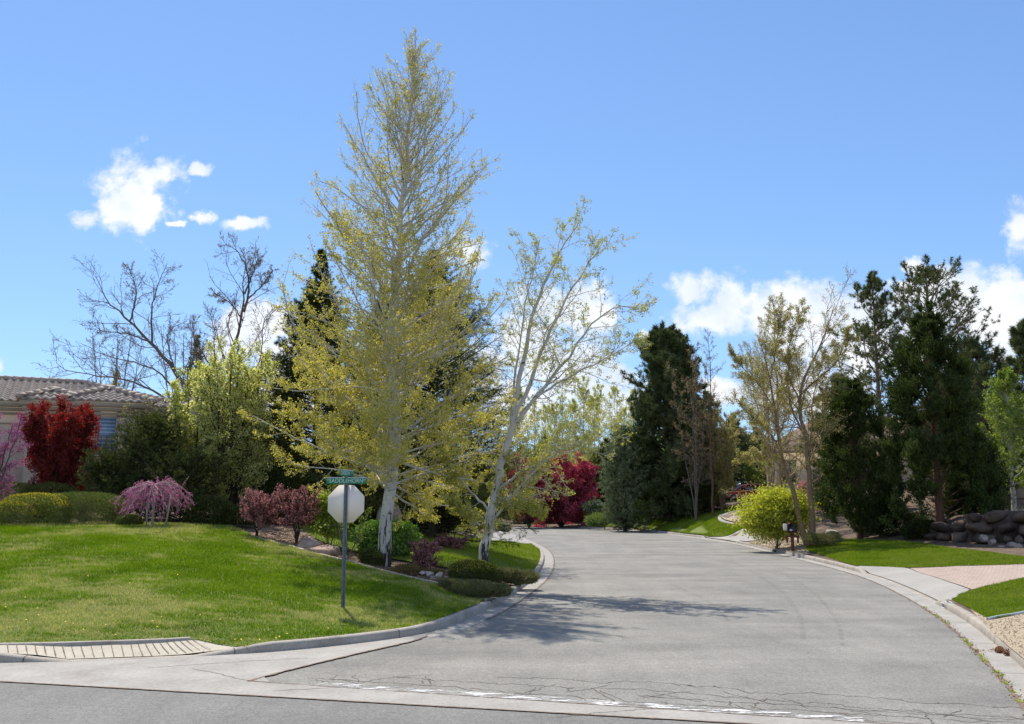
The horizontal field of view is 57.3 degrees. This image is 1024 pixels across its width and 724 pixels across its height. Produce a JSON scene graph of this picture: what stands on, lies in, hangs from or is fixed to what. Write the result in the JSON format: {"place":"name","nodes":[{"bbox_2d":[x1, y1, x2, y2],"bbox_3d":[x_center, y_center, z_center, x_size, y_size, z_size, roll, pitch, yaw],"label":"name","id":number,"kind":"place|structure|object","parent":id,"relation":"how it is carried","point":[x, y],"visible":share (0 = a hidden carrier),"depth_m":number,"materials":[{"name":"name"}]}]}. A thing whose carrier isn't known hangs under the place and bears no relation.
{"place":"outdoors","nodes":[
{"label":"outdoors","id":0,"kind":"place"},
{"bbox_2d":[0,521,489,646],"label":"lawn","id":1,"kind":"structure","parent":0,"point":[146,631],"depth_m":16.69,"materials":[{"name":"plant"}]},
{"bbox_2d":[0,492,73,525],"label":"golden hedge","id":2,"kind":"object","parent":1,"relation":"on","point":[5,503],"visible":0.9,"depth_m":27.52,"materials":[{"name":"green plant"}]},
{"bbox_2d":[326,470,365,607],"bbox_3d":[-3.266,3.599,18.266,0.767,2.972,0.279,2,-9,-14],"label":"stop sign","id":3,"kind":"object","parent":1,"relation":"on","point":[345,503],"visible":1,"depth_m":18.41,"materials":[{"name":"metal"}]},
{"bbox_2d":[5,504,538,658],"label":"garden soil","id":4,"kind":"structure","parent":0,"point":[251,530],"depth_m":26.68,"materials":[{"name":"brown soil"}]},
{"bbox_2d":[0,411,31,500],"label":"redbud tree","id":5,"kind":"object","parent":4,"relation":"on","point":[4,446],"visible":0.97,"depth_m":31.07,"materials":[{"name":"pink plant"}]},
{"bbox_2d":[0,480,80,515],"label":"clipped hedge","id":6,"kind":"object","parent":4,"relation":"on","point":[31,487],"visible":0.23,"depth_m":32.31,"materials":[{"name":"green plant"}]},
{"bbox_2d":[14,394,102,504],"bbox_3d":[-16.399,3.366,33.851,2.696,4.419,3.006,0,-9,0],"label":"plum tree","id":7,"kind":"object","parent":4,"relation":"on","point":[60,445],"visible":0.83,"depth_m":33.39,"materials":[{"name":"red plant"}]},
{"bbox_2d":[1,491,127,524],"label":"clipped hedge","id":8,"kind":"object","parent":4,"relation":"on","point":[82,512],"visible":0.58,"depth_m":28.24,"materials":[{"name":"green plant"}]},
{"bbox_2d":[71,446,131,517],"bbox_3d":[-13.993,4.137,32.317,2.374,2.655,2.215,-4,-10,24],"label":"yew shrub","id":9,"kind":"object","parent":4,"relation":"on","point":[93,469],"visible":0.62,"depth_m":31.86,"materials":[{"name":"green plant"}]},
{"bbox_2d":[85,325,145,392],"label":"bare tree","id":10,"kind":"object","parent":4,"relation":"on","point":[116,373],"visible":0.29,"depth_m":58.66,"materials":[{"name":"brown plant"}]},
{"bbox_2d":[30,249,204,396],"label":"bare tree","id":11,"kind":"object","parent":4,"relation":"on","point":[162,356],"visible":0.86,"depth_m":48.74,"materials":[{"name":"brown plant"}]},
{"bbox_2d":[0,375,267,502],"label":"tile roof house","id":12,"kind":"structure","parent":4,"relation":"on","point":[18,393],"depth_m":41.09,"materials":[{"name":"tile"}]},
{"bbox_2d":[94,416,118,454],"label":"window","id":13,"kind":"structure","parent":12,"relation":"in","point":[108,423],"depth_m":40.97,"materials":[{"name":"grey glass"}]},
{"bbox_2d":[92,407,194,519],"bbox_3d":[-12.490,3.601,32.375,3.434,4.201,3.458,0,-9,0],"label":"yew shrub","id":14,"kind":"object","parent":4,"relation":"on","point":[152,430],"visible":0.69,"depth_m":31.98,"materials":[{"name":"green plant"}]},
{"bbox_2d":[109,476,194,525],"bbox_3d":[-10.879,4.260,28.375,2.116,1.690,2.286,-4,-10,26],"label":"weeping redbud","id":15,"kind":"object","parent":4,"relation":"on","point":[144,491],"visible":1,"depth_m":28.00,"materials":[{"name":"pink blossom petals"},{"name":"dark bark"}]},
{"bbox_2d":[152,324,214,395],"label":"bare tree","id":16,"kind":"object","parent":4,"relation":"on","point":[191,341],"visible":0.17,"depth_m":58.14,"materials":[{"name":"brown plant"}]},
{"bbox_2d":[138,439,228,521],"bbox_3d":[-11.013,3.992,31.188,2.976,3.100,3.177,6,-11,-34],"label":"evergreen shrub","id":17,"kind":"object","parent":4,"relation":"on","point":[182,467],"visible":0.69,"depth_m":31.07,"materials":[{"name":"green plant"}]},
{"bbox_2d":[161,359,225,498],"bbox_3d":[-11.563,2.760,34.069,2.356,5.852,2.499,0,-9,0],"label":"flowering pear tree","id":18,"kind":"object","parent":4,"relation":"on","point":[176,397],"visible":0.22,"depth_m":33.82,"materials":[{"name":"green plant"}]},
{"bbox_2d":[179,494,257,526],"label":"evergreen shrub","id":19,"kind":"object","parent":4,"relation":"on","point":[227,512],"visible":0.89,"depth_m":29.76,"materials":[{"name":"green plant"}]},
{"bbox_2d":[188,334,281,503],"bbox_3d":[-9.707,2.334,33.074,3.320,6.638,3.457,0,-9,0],"label":"flowering pear tree","id":20,"kind":"object","parent":4,"relation":"on","point":[239,443],"visible":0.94,"depth_m":32.52,"materials":[{"name":"green plant"}]},
{"bbox_2d":[186,231,286,448],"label":"bare tree","id":21,"kind":"object","parent":4,"relation":"on","point":[262,283],"visible":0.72,"depth_m":46.92,"materials":[{"name":"brown plant"}]},
{"bbox_2d":[238,487,280,535],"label":"sandcherry shrub","id":22,"kind":"object","parent":4,"relation":"on","point":[261,507],"visible":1,"depth_m":27.29,"materials":[{"name":"red plant"}]},
{"bbox_2d":[251,526,315,545],"bbox_3d":[-6.888,5.395,28.669,2.144,0.639,6.514,2,-9,-14],"label":"mulch bed","id":23,"kind":"object","parent":4,"relation":"on","point":[267,529],"visible":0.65,"depth_m":29.02,"materials":[{"name":"brown soil"}]},
{"bbox_2d":[245,456,325,524],"bbox_3d":[-8.033,4.555,33.177,2.970,2.455,1.849,3,-9,-18],"label":"evergreen shrub","id":24,"kind":"object","parent":4,"relation":"on","point":[296,482],"visible":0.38,"depth_m":32.91,"materials":[{"name":"green plant"}]},
{"bbox_2d":[273,483,323,542],"bbox_3d":[-6.211,4.408,27.232,1.537,1.818,1.547,0,-9,0],"label":"sandcherry shrub","id":25,"kind":"object","parent":4,"relation":"on","point":[298,514],"visible":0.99,"depth_m":27.05,"materials":[{"name":"red plant"}]},
{"bbox_2d":[240,248,402,526],"bbox_3d":[-7.568,1.188,36.243,7.260,11.607,7.180,0,-9,0],"label":"spruce tree","id":26,"kind":"object","parent":4,"relation":"on","point":[281,439],"visible":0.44,"depth_m":35.73,"materials":[{"name":"green plant"}]},
{"bbox_2d":[309,489,356,544],"bbox_3d":[-5.357,4.609,27.983,1.606,1.733,1.748,-8,-12,44],"label":"lime shrub","id":27,"kind":"object","parent":4,"relation":"on","point":[326,517],"visible":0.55,"depth_m":27.59,"materials":[{"name":"green plant"}]},
{"bbox_2d":[310,473,374,559],"bbox_3d":[-4.507,4.173,25.203,1.727,2.342,0.674,0,-9,0],"label":"sapling","id":28,"kind":"object","parent":4,"relation":"on","point":[362,517],"visible":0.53,"depth_m":25.09,"materials":[{"name":"green plant"}]},
{"bbox_2d":[357,547,383,566],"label":"evergreen shrub","id":29,"kind":"object","parent":4,"relation":"on","point":[373,559],"visible":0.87,"depth_m":25.02,"materials":[{"name":"green plant"}]},
{"bbox_2d":[258,527,498,596],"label":"gravel","id":30,"kind":"structure","parent":4,"relation":"on","point":[334,555],"depth_m":27.05,"materials":[{"name":"beige gravel"}]},
{"bbox_2d":[236,26,535,567],"bbox_3d":[-3.553,-2.099,26.923,7.485,15.765,7.579,-8,-12,44],"label":"aspen tree","id":31,"kind":"object","parent":4,"relation":"on","point":[390,456],"visible":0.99,"depth_m":25.92,"materials":[{"name":"yellow plant"}]},
{"bbox_2d":[351,517,423,555],"bbox_3d":[-3.659,5.141,27.545,2.155,1.174,1.384,0,-9,0],"label":"lilac shrub","id":32,"kind":"object","parent":4,"relation":"on","point":[403,534],"visible":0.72,"depth_m":27.21,"materials":[{"name":"green plant"}]},
{"bbox_2d":[287,516,540,569],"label":"lawn","id":33,"kind":"structure","parent":4,"relation":"on","point":[401,558],"depth_m":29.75,"materials":[{"name":"plant"}]},
{"bbox_2d":[389,562,446,574],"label":"heath shrub","id":34,"kind":"object","parent":4,"relation":"on","point":[407,567],"visible":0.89,"depth_m":23.91,"materials":[{"name":"green plant"}]},
{"bbox_2d":[409,537,444,571],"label":"sandcherry shrub","id":35,"kind":"object","parent":4,"relation":"on","point":[423,554],"visible":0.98,"depth_m":24.29,"materials":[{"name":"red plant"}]},
{"bbox_2d":[372,480,484,534],"bbox_3d":[-3.320,5.728,37.584,4.881,2.632,1.964,0,-9,0],"label":"evergreen shrub","id":36,"kind":"object","parent":4,"relation":"on","point":[446,528],"visible":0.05,"depth_m":37.22,"materials":[{"name":"green plant"}]},
{"bbox_2d":[317,249,549,552],"bbox_3d":[-3.101,1.484,36.968,9.297,12.507,9.272,0,-9,0],"label":"spruce tree","id":37,"kind":"object","parent":4,"relation":"on","point":[429,529],"visible":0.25,"depth_m":36.20,"materials":[{"name":"green plant"}]},
{"bbox_2d":[434,532,469,549],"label":"sandcherry shrub","id":38,"kind":"object","parent":4,"relation":"on","point":[445,541],"visible":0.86,"depth_m":31.34,"materials":[{"name":"purple plant"}]},
{"bbox_2d":[447,558,498,581],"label":"boxwood shrub","id":39,"kind":"object","parent":4,"relation":"on","point":[484,569],"visible":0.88,"depth_m":22.97,"materials":[{"name":"green plant"}]},
{"bbox_2d":[437,577,513,597],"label":"juniper shrub","id":40,"kind":"object","parent":4,"relation":"on","point":[470,587],"visible":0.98,"depth_m":21.52,"materials":[{"name":"green plant"}]},
{"bbox_2d":[491,566,540,585],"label":"juniper shrub","id":41,"kind":"object","parent":4,"relation":"on","point":[510,576],"visible":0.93,"depth_m":25.44,"materials":[{"name":"green plant"}]},
{"bbox_2d":[434,195,658,561],"bbox_3d":[0.986,0.387,26.382,5.972,10.858,3.821,3,-9,-20],"label":"aspen tree","id":42,"kind":"object","parent":4,"relation":"on","point":[495,500],"visible":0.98,"depth_m":26.34,"materials":[{"name":"yellow plant"}]},
{"bbox_2d":[0,682,728,723],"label":"cross street","id":43,"kind":"structure","parent":0,"point":[22,703],"depth_m":10.53,"materials":[{"name":"grey asphalt"}]},
{"bbox_2d":[0,632,883,723],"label":"concrete apron","id":44,"kind":"object","parent":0,"point":[159,675],"visible":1,"depth_m":12.28,"materials":[{"name":"grey concrete"}]},
{"bbox_2d":[0,640,232,658],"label":"kerb ramp","id":45,"kind":"structure","parent":44,"relation":"on","point":[97,651],"depth_m":14.45,"materials":[{"name":"concrete"}]},
{"bbox_2d":[0,637,189,645],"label":"ramp edging","id":46,"kind":"object","parent":45,"relation":"on","point":[99,642],"visible":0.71,"depth_m":14.66,"materials":[{"name":"concrete"}]},
{"bbox_2d":[0,0,1023,483],"label":"sky","id":47,"kind":"structure","parent":0,"point":[754,150],"materials":[{"name":"blue"}]},
{"bbox_2d":[9,527,1023,723],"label":"road","id":48,"kind":"structure","parent":0,"point":[603,611],"depth_m":15.42,"materials":[{"name":"grey asphalt"}]},
{"bbox_2d":[0,532,543,662],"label":"kerb","id":49,"kind":"structure","parent":48,"relation":"on","point":[422,628],"depth_m":15.48,"materials":[{"name":"concrete"}]},
{"bbox_2d":[415,533,553,640],"bbox_3d":[-29.045,9.637,47.862,61.937,0.009,73.738,0,-9,0],"label":"gutter","id":50,"kind":"object","parent":48,"relation":"on","point":[527,589],"visible":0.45,"depth_m":21.65,"materials":[{"name":"concrete"}]},
{"bbox_2d":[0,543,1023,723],"bbox_3d":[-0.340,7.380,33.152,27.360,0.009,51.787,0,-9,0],"label":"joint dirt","id":51,"kind":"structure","parent":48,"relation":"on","point":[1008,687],"depth_m":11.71,"materials":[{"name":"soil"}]},
{"bbox_2d":[148,547,1023,723],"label":"crack","id":52,"kind":"object","parent":48,"relation":"on","point":[429,679],"visible":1,"depth_m":11.25,"materials":[{"name":"grey asphalt"}]},
{"bbox_2d":[313,682,862,720],"bbox_3d":[0.642,4.028,11.158,6.650,0.001,0.260,-3,-9,18],"label":"stop line","id":53,"kind":"object","parent":48,"relation":"on","point":[602,703],"visible":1,"depth_m":10.91,"materials":[{"name":"white paint"}]},
{"bbox_2d":[511,525,1023,668],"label":"kerb","id":54,"kind":"structure","parent":48,"relation":"on","point":[975,621],"depth_m":22.67,"materials":[{"name":"concrete"}]},
{"bbox_2d":[562,527,1023,700],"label":"gutter","id":55,"kind":"object","parent":48,"relation":"on","point":[1010,667],"visible":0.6,"depth_m":17.34,"materials":[{"name":"concrete"}]},
{"bbox_2d":[597,506,744,536],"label":"grass","id":56,"kind":"structure","parent":0,"point":[707,519],"depth_m":75.21,"materials":[{"name":"green plant"}]},
{"bbox_2d":[721,509,745,521],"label":"mulch bed","id":57,"kind":"object","parent":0,"point":[728,516],"visible":0.22,"depth_m":70.11,"materials":[{"name":"beige gravel"}]},
{"bbox_2d":[726,335,817,487],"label":"budding tree","id":58,"kind":"object","parent":57,"relation":"on","point":[753,393],"visible":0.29,"depth_m":66.12,"materials":[{"name":"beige plant"}]},
{"bbox_2d":[495,488,1023,619],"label":"garden soil","id":59,"kind":"structure","parent":0,"point":[841,526],"depth_m":56.68,"materials":[{"name":"brown soil"}]},
{"bbox_2d":[503,453,555,526],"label":"crabapple tree","id":60,"kind":"object","parent":59,"relation":"on","point":[541,484],"visible":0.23,"depth_m":95.10,"materials":[{"name":"green plant"}]},
{"bbox_2d":[517,401,549,456],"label":"aspen tree","id":61,"kind":"object","parent":59,"relation":"on","point":[534,413],"visible":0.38,"depth_m":116.04,"materials":[{"name":"green plant"}]},
{"bbox_2d":[533,402,577,458],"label":"aspen tree","id":62,"kind":"object","parent":59,"relation":"on","point":[554,413],"visible":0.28,"depth_m":112.24,"materials":[{"name":"green plant"}]},
{"bbox_2d":[530,450,603,527],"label":"crabapple tree","id":63,"kind":"object","parent":59,"relation":"on","point":[583,475],"visible":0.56,"depth_m":96.38,"materials":[{"name":"red plant"}]},
{"bbox_2d":[559,398,592,520],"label":"aspen tree","id":64,"kind":"object","parent":59,"relation":"on","point":[573,406],"visible":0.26,"depth_m":107.88,"materials":[{"name":"green plant"}]},
{"bbox_2d":[560,375,603,518],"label":"aspen tree","id":65,"kind":"object","parent":59,"relation":"on","point":[584,390],"visible":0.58,"depth_m":105.19,"materials":[{"name":"green plant"}]},
{"bbox_2d":[571,394,612,490],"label":"aspen tree","id":66,"kind":"object","parent":59,"relation":"on","point":[594,414],"visible":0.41,"depth_m":112.38,"materials":[{"name":"green plant"}]},
{"bbox_2d":[590,437,630,512],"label":"spruce tree","id":67,"kind":"object","parent":59,"relation":"on","point":[597,478],"visible":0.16,"depth_m":103.02,"materials":[{"name":"green plant"}]},
{"bbox_2d":[591,386,632,447],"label":"aspen tree","id":68,"kind":"object","parent":59,"relation":"on","point":[613,397],"visible":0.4,"depth_m":118.43,"materials":[{"name":"green plant"}]},
{"bbox_2d":[593,425,654,531],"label":"spruce tree","id":69,"kind":"object","parent":59,"relation":"on","point":[620,469],"visible":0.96,"depth_m":82.53,"materials":[{"name":"green plant"}]},
{"bbox_2d":[609,319,726,522],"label":"pine tree","id":70,"kind":"object","parent":59,"relation":"on","point":[671,344],"visible":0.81,"depth_m":83.70,"materials":[{"name":"green plant"}]},
{"bbox_2d":[654,360,728,504],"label":"pine tree","id":71,"kind":"object","parent":59,"relation":"on","point":[700,493],"visible":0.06,"depth_m":86.99,"materials":[{"name":"green plant"}]},
{"bbox_2d":[665,342,723,520],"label":"budding tree","id":72,"kind":"object","parent":59,"relation":"on","point":[695,460],"visible":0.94,"depth_m":77.94,"materials":[{"name":"brown plant"}]},
{"bbox_2d":[686,328,738,515],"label":"budding tree","id":73,"kind":"object","parent":59,"relation":"on","point":[710,433],"visible":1,"depth_m":76.25,"materials":[{"name":"tan bark"},{"name":"leaf"}]},
{"bbox_2d":[700,399,740,509],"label":"budding tree","id":74,"kind":"object","parent":59,"relation":"on","point":[725,451],"visible":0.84,"depth_m":83.28,"materials":[{"name":"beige plant"}]},
{"bbox_2d":[720,414,757,501],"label":"spruce tree","id":75,"kind":"object","parent":59,"relation":"on","point":[744,446],"visible":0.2,"depth_m":116.93,"materials":[{"name":"green plant"}]},
{"bbox_2d":[724,484,766,500],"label":"parked car","id":76,"kind":"object","parent":59,"relation":"on","point":[738,488],"visible":0.52,"depth_m":99.20,"materials":[{"name":"red paint"}]},
{"bbox_2d":[744,461,766,486],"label":"maple tree","id":77,"kind":"object","parent":59,"relation":"on","point":[753,479],"visible":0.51,"depth_m":114.92,"materials":[{"name":"green plant"}]},
{"bbox_2d":[720,292,830,518],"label":"budding tree","id":78,"kind":"object","parent":59,"relation":"on","point":[780,304],"visible":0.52,"depth_m":58.11,"materials":[{"name":"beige plant"}]},
{"bbox_2d":[747,537,807,553],"bbox_3d":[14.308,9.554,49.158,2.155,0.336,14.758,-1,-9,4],"label":"gravel","id":79,"kind":"structure","parent":59,"relation":"on","point":[801,549],"depth_m":47.81,"materials":[{"name":"beige gravel"}]},
{"bbox_2d":[723,482,821,548],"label":"lime shrub","id":80,"kind":"object","parent":79,"relation":"on","point":[767,510],"visible":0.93,"depth_m":46.41,"materials":[{"name":"green plant"}]},
{"bbox_2d":[725,261,863,545],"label":"budding tree","id":81,"kind":"object","parent":79,"relation":"on","point":[789,359],"visible":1,"depth_m":46.73,"materials":[{"name":"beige plant"}]},
{"bbox_2d":[792,371,877,484],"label":"pine tree","id":82,"kind":"object","parent":59,"relation":"on","point":[835,389],"visible":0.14,"depth_m":66.17,"materials":[{"name":"green plant"}]},
{"bbox_2d":[812,466,867,512],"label":"evergreen shrub","id":83,"kind":"object","parent":59,"relation":"on","point":[821,479],"visible":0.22,"depth_m":63.17,"materials":[{"name":"green plant"}]},
{"bbox_2d":[761,415,932,491],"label":"beige house","id":84,"kind":"structure","parent":59,"relation":"on","point":[804,476],"depth_m":76.96,"materials":[{"name":"paint"}]},
{"bbox_2d":[808,377,911,538],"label":"arborvitae tree","id":85,"kind":"object","parent":59,"relation":"on","point":[857,402],"visible":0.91,"depth_m":46.75,"materials":[{"name":"green plant"}]},
{"bbox_2d":[809,269,930,475],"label":"pine tree","id":86,"kind":"object","parent":59,"relation":"on","point":[864,331],"visible":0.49,"depth_m":60.49,"materials":[{"name":"green plant"}]},
{"bbox_2d":[859,510,932,535],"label":"evergreen shrub","id":87,"kind":"object","parent":59,"relation":"on","point":[912,516],"visible":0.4,"depth_m":45.84,"materials":[{"name":"green plant"}]},
{"bbox_2d":[897,517,934,538],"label":"evergreen shrub","id":88,"kind":"object","parent":59,"relation":"on","point":[911,529],"visible":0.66,"depth_m":43.07,"materials":[{"name":"green plant"}]},
{"bbox_2d":[859,254,1012,493],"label":"pine tree","id":89,"kind":"object","parent":59,"relation":"on","point":[920,277],"visible":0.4,"depth_m":62.58,"materials":[{"name":"green plant"}]},
{"bbox_2d":[875,299,1008,531],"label":"arborvitae tree","id":90,"kind":"object","parent":59,"relation":"on","point":[951,413],"visible":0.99,"depth_m":42.36,"materials":[{"name":"green plant"}]},
{"bbox_2d":[903,330,1023,485],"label":"pine tree","id":91,"kind":"object","parent":59,"relation":"on","point":[974,348],"visible":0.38,"depth_m":57.80,"materials":[{"name":"green plant"}]},
{"bbox_2d":[921,510,1023,543],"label":"rock wall","id":92,"kind":"structure","parent":59,"relation":"on","point":[1006,527],"depth_m":39.90,"materials":[{"name":"grey stone"}]},
{"bbox_2d":[933,423,1022,517],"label":"arborvitae tree","id":93,"kind":"object","parent":59,"relation":"on","point":[992,448],"visible":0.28,"depth_m":43.11,"materials":[{"name":"green plant"}]},
{"bbox_2d":[972,610,1023,657],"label":"gravel bed","id":94,"kind":"object","parent":59,"relation":"on","point":[1014,638],"visible":0.96,"depth_m":16.30,"materials":[{"name":"beige gravel"}]},
{"bbox_2d":[977,366,1023,510],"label":"maple tree","id":95,"kind":"object","parent":59,"relation":"on","point":[1003,383],"visible":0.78,"depth_m":46.84,"materials":[{"name":"green plant"}]},
{"bbox_2d":[990,317,1023,464],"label":"pine tree","id":96,"kind":"object","parent":59,"relation":"on","point":[1016,341],"visible":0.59,"depth_m":50.59,"materials":[{"name":"green plant"}]},
{"bbox_2d":[857,566,968,599],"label":"driveway","id":97,"kind":"structure","parent":0,"point":[934,587],"depth_m":27.13,"materials":[{"name":"concrete"}]},
{"bbox_2d":[806,538,1023,567],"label":"lawn","id":98,"kind":"structure","parent":0,"point":[924,560],"depth_m":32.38,"materials":[{"name":"plant"}]},
{"bbox_2d":[799,532,844,545],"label":"mugo pine shrub","id":99,"kind":"object","parent":98,"relation":"on","point":[818,538],"visible":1,"depth_m":43.91,"materials":[{"name":"green plant"}]},
{"bbox_2d":[927,541,1023,556],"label":"mulch bed","id":100,"kind":"object","parent":98,"relation":"on","point":[1007,550],"visible":0.81,"depth_m":37.73,"materials":[{"name":"soil"}]},
{"bbox_2d":[911,564,1023,588],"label":"paved driveway","id":101,"kind":"structure","parent":0,"point":[972,577],"depth_m":28.37,"materials":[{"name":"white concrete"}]},
{"bbox_2d":[951,576,1023,619],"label":"grass","id":102,"kind":"structure","parent":0,"point":[976,604],"depth_m":20.99,"materials":[{"name":"green plant"}]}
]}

